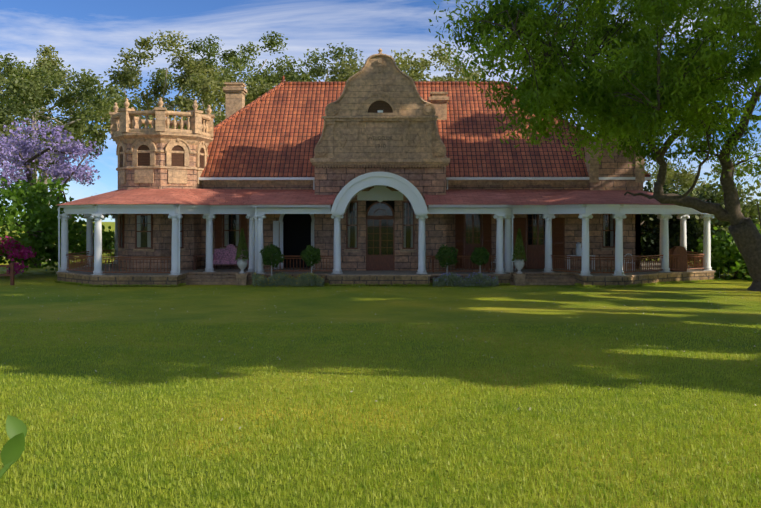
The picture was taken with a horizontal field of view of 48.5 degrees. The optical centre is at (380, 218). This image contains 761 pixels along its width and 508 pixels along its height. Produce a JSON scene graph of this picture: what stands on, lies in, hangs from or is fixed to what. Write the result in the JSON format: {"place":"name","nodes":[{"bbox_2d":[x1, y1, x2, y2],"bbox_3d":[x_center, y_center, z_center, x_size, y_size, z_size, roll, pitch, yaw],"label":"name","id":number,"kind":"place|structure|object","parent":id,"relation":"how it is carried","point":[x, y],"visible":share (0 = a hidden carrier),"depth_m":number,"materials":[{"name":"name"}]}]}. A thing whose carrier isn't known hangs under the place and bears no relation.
{"place":"outdoors","nodes":[
{"label":"outdoors","id":0,"kind":"place"},
{"bbox_2d":[0,415,26,478],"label":"leaf","id":1,"kind":"object","parent":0,"point":[14,445],"depth_m":0.89,"materials":[{"name":"green plant"}]},
{"bbox_2d":[121,201,609,267],"bbox_3d":[-0.036,-0.029,50.925,27.539,5.450,14.366,0,0,1],"label":"dark house interior","id":2,"kind":"object","parent":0,"point":[296,234],"visible":0.04,"depth_m":46.23,"materials":[{"name":"black"}]},
{"bbox_2d":[137,203,612,247],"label":"house curtains","id":3,"kind":"object","parent":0,"point":[226,227],"depth_m":44.56,"materials":[{"name":"fabric"}]},
{"bbox_2d":[271,261,480,285],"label":"topiary stems","id":4,"kind":"object","parent":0,"point":[311,270],"visible":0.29,"depth_m":41.17,"materials":[{"name":"brown wood"}]},
{"bbox_2d":[109,48,644,251],"bbox_3d":[-0.237,-3.619,47.796,28.789,10.730,9.109,0,0,1],"label":"house dressed stone","id":5,"kind":"object","parent":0,"point":[408,124],"visible":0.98,"depth_m":44.19,"materials":[{"name":"beige stone"}]},
{"bbox_2d":[367,136,392,139],"bbox_3d":[-0.014,-4.223,44.153,1.332,0.182,0.020,0,0,1],"label":"lettering","id":6,"kind":"object","parent":5,"relation":"attached to","point":[380,138],"visible":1,"depth_m":44.14},
{"bbox_2d":[0,222,760,507],"bbox_3d":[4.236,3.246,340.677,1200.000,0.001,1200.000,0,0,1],"label":"lawn","id":7,"kind":"structure","parent":0,"point":[298,305],"depth_m":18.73,"materials":[{"name":"green plant"}]},
{"bbox_2d":[0,263,13,284],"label":"timber fence","id":8,"kind":"object","parent":7,"relation":"on","point":[11,266],"visible":1,"depth_m":41.40,"materials":[{"name":"brown wood"}]},
{"bbox_2d":[0,236,36,274],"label":"bougainvillea shrub","id":9,"kind":"object","parent":7,"relation":"on","point":[23,250],"visible":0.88,"depth_m":45.41,"materials":[{"name":"purple plant"}]},
{"bbox_2d":[0,174,85,272],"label":"shrub","id":10,"kind":"object","parent":7,"relation":"on","point":[16,194],"depth_m":47.29,"materials":[{"name":"green plant"}]},
{"bbox_2d":[0,118,103,267],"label":"jacaranda tree","id":11,"kind":"object","parent":7,"relation":"on","point":[28,147],"depth_m":54.67,"materials":[{"name":"purple plant"}]},
{"bbox_2d":[0,45,110,180],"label":"gum tree","id":12,"kind":"object","parent":7,"relation":"on","point":[46,52],"depth_m":85.89,"materials":[{"name":"green plant"}]},
{"bbox_2d":[4,176,114,270],"bbox_3d":[-19.452,0.305,51.936,6.788,5.924,7.594,0,0,1],"label":"shrub","id":13,"kind":"object","parent":7,"relation":"on","point":[108,243],"depth_m":51.29,"materials":[{"name":"green plant"}]},
{"bbox_2d":[0,53,135,183],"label":"gum tree","id":14,"kind":"object","parent":7,"relation":"on","point":[10,68],"depth_m":71.38,"materials":[{"name":"green plant"}]},
{"bbox_2d":[0,69,144,259],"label":"gum tree","id":15,"kind":"object","parent":7,"relation":"on","point":[20,92],"depth_m":65.54,"materials":[{"name":"green plant"}]},
{"bbox_2d":[75,30,223,140],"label":"gum tree","id":16,"kind":"object","parent":7,"relation":"on","point":[124,76],"depth_m":79.12,"materials":[{"name":"green plant"}]},
{"bbox_2d":[141,72,277,129],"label":"gum tree","id":17,"kind":"object","parent":7,"relation":"on","point":[201,84],"depth_m":69.99,"materials":[{"name":"green plant"}]},
{"bbox_2d":[144,31,287,122],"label":"gum tree","id":18,"kind":"object","parent":7,"relation":"on","point":[197,48],"depth_m":86.87,"materials":[{"name":"green plant"}]},
{"bbox_2d":[214,42,363,98],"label":"gum tree","id":19,"kind":"object","parent":7,"relation":"on","point":[293,76],"depth_m":80.12,"materials":[{"name":"green plant"}]},
{"bbox_2d":[251,272,498,286],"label":"lavender bushes","id":20,"kind":"object","parent":7,"relation":"on","point":[302,279],"visible":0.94,"depth_m":40.55,"materials":[{"name":"green plant"}]},
{"bbox_2d":[254,272,323,285],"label":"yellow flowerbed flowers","id":21,"kind":"object","parent":20,"relation":"attached to","point":[285,275],"visible":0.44,"depth_m":40.60,"materials":[{"name":"yellow plant"}]},
{"bbox_2d":[434,272,497,284],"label":"violet flowers","id":22,"kind":"object","parent":20,"relation":"attached to","point":[465,277],"visible":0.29,"depth_m":40.54,"materials":[{"name":"blue"}]},
{"bbox_2d":[260,244,489,267],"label":"topiary balls","id":23,"kind":"object","parent":7,"relation":"on","point":[313,255],"visible":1,"depth_m":40.95},
{"bbox_2d":[4,286,759,446],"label":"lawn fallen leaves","id":24,"kind":"object","parent":7,"relation":"on","point":[399,330],"visible":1,"depth_m":26.24,"materials":[{"name":"plant"}]},
{"bbox_2d":[58,110,706,273],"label":"fascia trim","id":25,"kind":"structure","parent":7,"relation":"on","point":[380,182],"depth_m":41.84,"materials":[{"name":"white paint"}]},
{"bbox_2d":[54,279,715,286],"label":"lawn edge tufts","id":26,"kind":"object","parent":7,"relation":"on","point":[383,284],"visible":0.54,"depth_m":40.84,"materials":[{"name":"green plant"}]},
{"bbox_2d":[57,272,713,286],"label":"stone plinth","id":27,"kind":"structure","parent":7,"relation":"on","point":[405,280],"depth_m":40.91,"materials":[{"name":"brown stone"}]},
{"bbox_2d":[56,271,714,285],"bbox_3d":[0.435,2.956,47.551,34.702,0.580,14.400,0,0,1],"label":"house plinth coping","id":28,"kind":"object","parent":27,"relation":"on","point":[516,279],"visible":0.83,"depth_m":41.69,"materials":[{"name":"beige stone"}]},
{"bbox_2d":[57,214,713,275],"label":"house columns","id":29,"kind":"structure","parent":28,"relation":"on","point":[503,257],"depth_m":41.94,"materials":[{"name":"white paint"}]},
{"bbox_2d":[58,188,673,204],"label":"porch roof","id":30,"kind":"structure","parent":29,"relation":"on","point":[310,197],"depth_m":43.17,"materials":[{"name":"red metal"}]},
{"bbox_2d":[66,249,704,272],"bbox_3d":[0.427,2.209,46.584,34.048,0.786,11.836,0,0,1],"label":"porch railing","id":31,"kind":"object","parent":28,"relation":"on","point":[81,262],"visible":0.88,"depth_m":41.86,"materials":[{"name":"brown wood"}]},
{"bbox_2d":[323,41,457,81],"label":"gum tree","id":32,"kind":"object","parent":7,"relation":"on","point":[341,74],"visible":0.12,"depth_m":73.21,"materials":[{"name":"green plant"}]},
{"bbox_2d":[397,47,492,80],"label":"gum tree","id":33,"kind":"object","parent":7,"relation":"on","point":[458,68],"visible":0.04,"depth_m":83.14,"materials":[{"name":"green plant"}]},
{"bbox_2d":[429,0,760,291],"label":"tree","id":34,"kind":"object","parent":7,"relation":"on","point":[638,36],"depth_m":30.77,"materials":[{"name":"green plant"}]},
{"bbox_2d":[641,189,699,261],"bbox_3d":[17.693,0.947,55.813,7.428,6.242,6.904,0,0,1],"label":"tree","id":35,"kind":"object","parent":7,"relation":"on","point":[674,232],"depth_m":54.50,"materials":[{"name":"green plant"}]},
{"bbox_2d":[641,178,723,250],"bbox_3d":[21.124,0.157,60.345,9.134,6.234,9.823,0,0,1],"label":"tree","id":36,"kind":"object","parent":7,"relation":"on","point":[701,197],"depth_m":59.63,"materials":[{"name":"green plant"}]},
{"bbox_2d":[645,159,741,199],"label":"gum tree","id":37,"kind":"object","parent":7,"relation":"on","point":[686,180],"depth_m":98.57,"materials":[{"name":"green plant"}]},
{"bbox_2d":[641,172,760,267],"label":"tree","id":38,"kind":"object","parent":7,"relation":"on","point":[710,194],"depth_m":55.47,"materials":[{"name":"green plant"}]},
{"bbox_2d":[689,179,760,242],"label":"tree","id":39,"kind":"object","parent":7,"relation":"on","point":[753,213],"depth_m":52.20,"materials":[{"name":"green plant"}]},
{"bbox_2d":[692,220,760,280],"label":"shrub","id":40,"kind":"object","parent":7,"relation":"on","point":[724,250],"depth_m":45.57,"materials":[{"name":"green plant"}]},
{"bbox_2d":[734,159,760,206],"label":"gum tree","id":41,"kind":"object","parent":7,"relation":"on","point":[751,164],"depth_m":96.48,"materials":[{"name":"green plant"}]},
{"bbox_2d":[757,201,760,225],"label":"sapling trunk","id":42,"kind":"object","parent":7,"relation":"on","point":[758,213],"visible":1,"depth_m":36.02,"materials":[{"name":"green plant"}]},
{"bbox_2d":[118,133,642,270],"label":"house walls","id":43,"kind":"structure","parent":0,"point":[439,229],"depth_m":44.24,"materials":[{"name":"brown stone"}]},
{"bbox_2d":[120,100,392,167],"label":"windows","id":44,"kind":"structure","parent":43,"relation":"in","point":[177,159],"depth_m":44.19,"materials":[{"name":"glass"}]},
{"bbox_2d":[119,201,614,269],"bbox_3d":[-0.648,0.886,45.493,26.606,3.620,3.647,0,0,1],"label":"house woodwork","id":45,"kind":"object","parent":43,"relation":"in","point":[535,256],"visible":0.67,"depth_m":45.52,"materials":[{"name":"brown wood"}]},
{"bbox_2d":[120,203,613,254],"bbox_3d":[-0.637,0.474,44.792,26.565,2.795,2.148,0,0,1],"label":"house glass","id":46,"kind":"object","parent":45,"relation":"in","point":[384,207],"visible":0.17,"depth_m":44.34,"materials":[{"name":"glass"}]},
{"bbox_2d":[216,214,562,266],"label":"house shutters","id":47,"kind":"object","parent":43,"relation":"attached to","point":[557,231],"visible":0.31,"depth_m":45.59,"materials":[{"name":"brown wood"}]},
{"bbox_2d":[200,85,648,176],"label":"house roof","id":48,"kind":"structure","parent":43,"relation":"on","point":[277,133],"depth_m":47.76,"materials":[{"name":"red tile"}]},
{"bbox_2d":[213,75,650,176],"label":"house ridge tiles","id":49,"kind":"object","parent":48,"relation":"on","point":[248,106],"visible":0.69,"depth_m":51.92,"materials":[{"name":"red tile"}]},
{"bbox_2d":[0,0,760,221],"label":"sky","id":50,"kind":"structure","parent":0,"point":[86,34],"materials":[{"name":"blue"}]},
{"bbox_2d":[64,261,701,275],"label":"porch floor","id":51,"kind":"structure","parent":0,"point":[115,267],"depth_m":43.42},
{"bbox_2d":[213,244,248,263],"bbox_3d":[-8.051,1.871,45.113,1.900,1.050,0.780,0,0,1],"label":"sofa","id":52,"kind":"object","parent":51,"relation":"on","point":[227,255],"visible":0.77,"depth_m":45.27,"materials":[{"name":"fabric"}]},
{"bbox_2d":[237,259,524,273],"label":"garden urns","id":53,"kind":"object","parent":51,"relation":"on","point":[519,264],"visible":0.96,"depth_m":41.36,"materials":[{"name":"stone"}]},
{"bbox_2d":[235,228,526,260],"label":"cypress cones","id":54,"kind":"object","parent":53,"relation":"in","point":[242,244],"visible":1,"depth_m":41.39,"materials":[{"name":"green plant"}]},
{"bbox_2d":[193,242,686,271],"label":"wicker chairs","id":55,"kind":"object","parent":51,"relation":"on","point":[681,251],"depth_m":43.39,"materials":[{"name":"brown wicker"}]}
]}

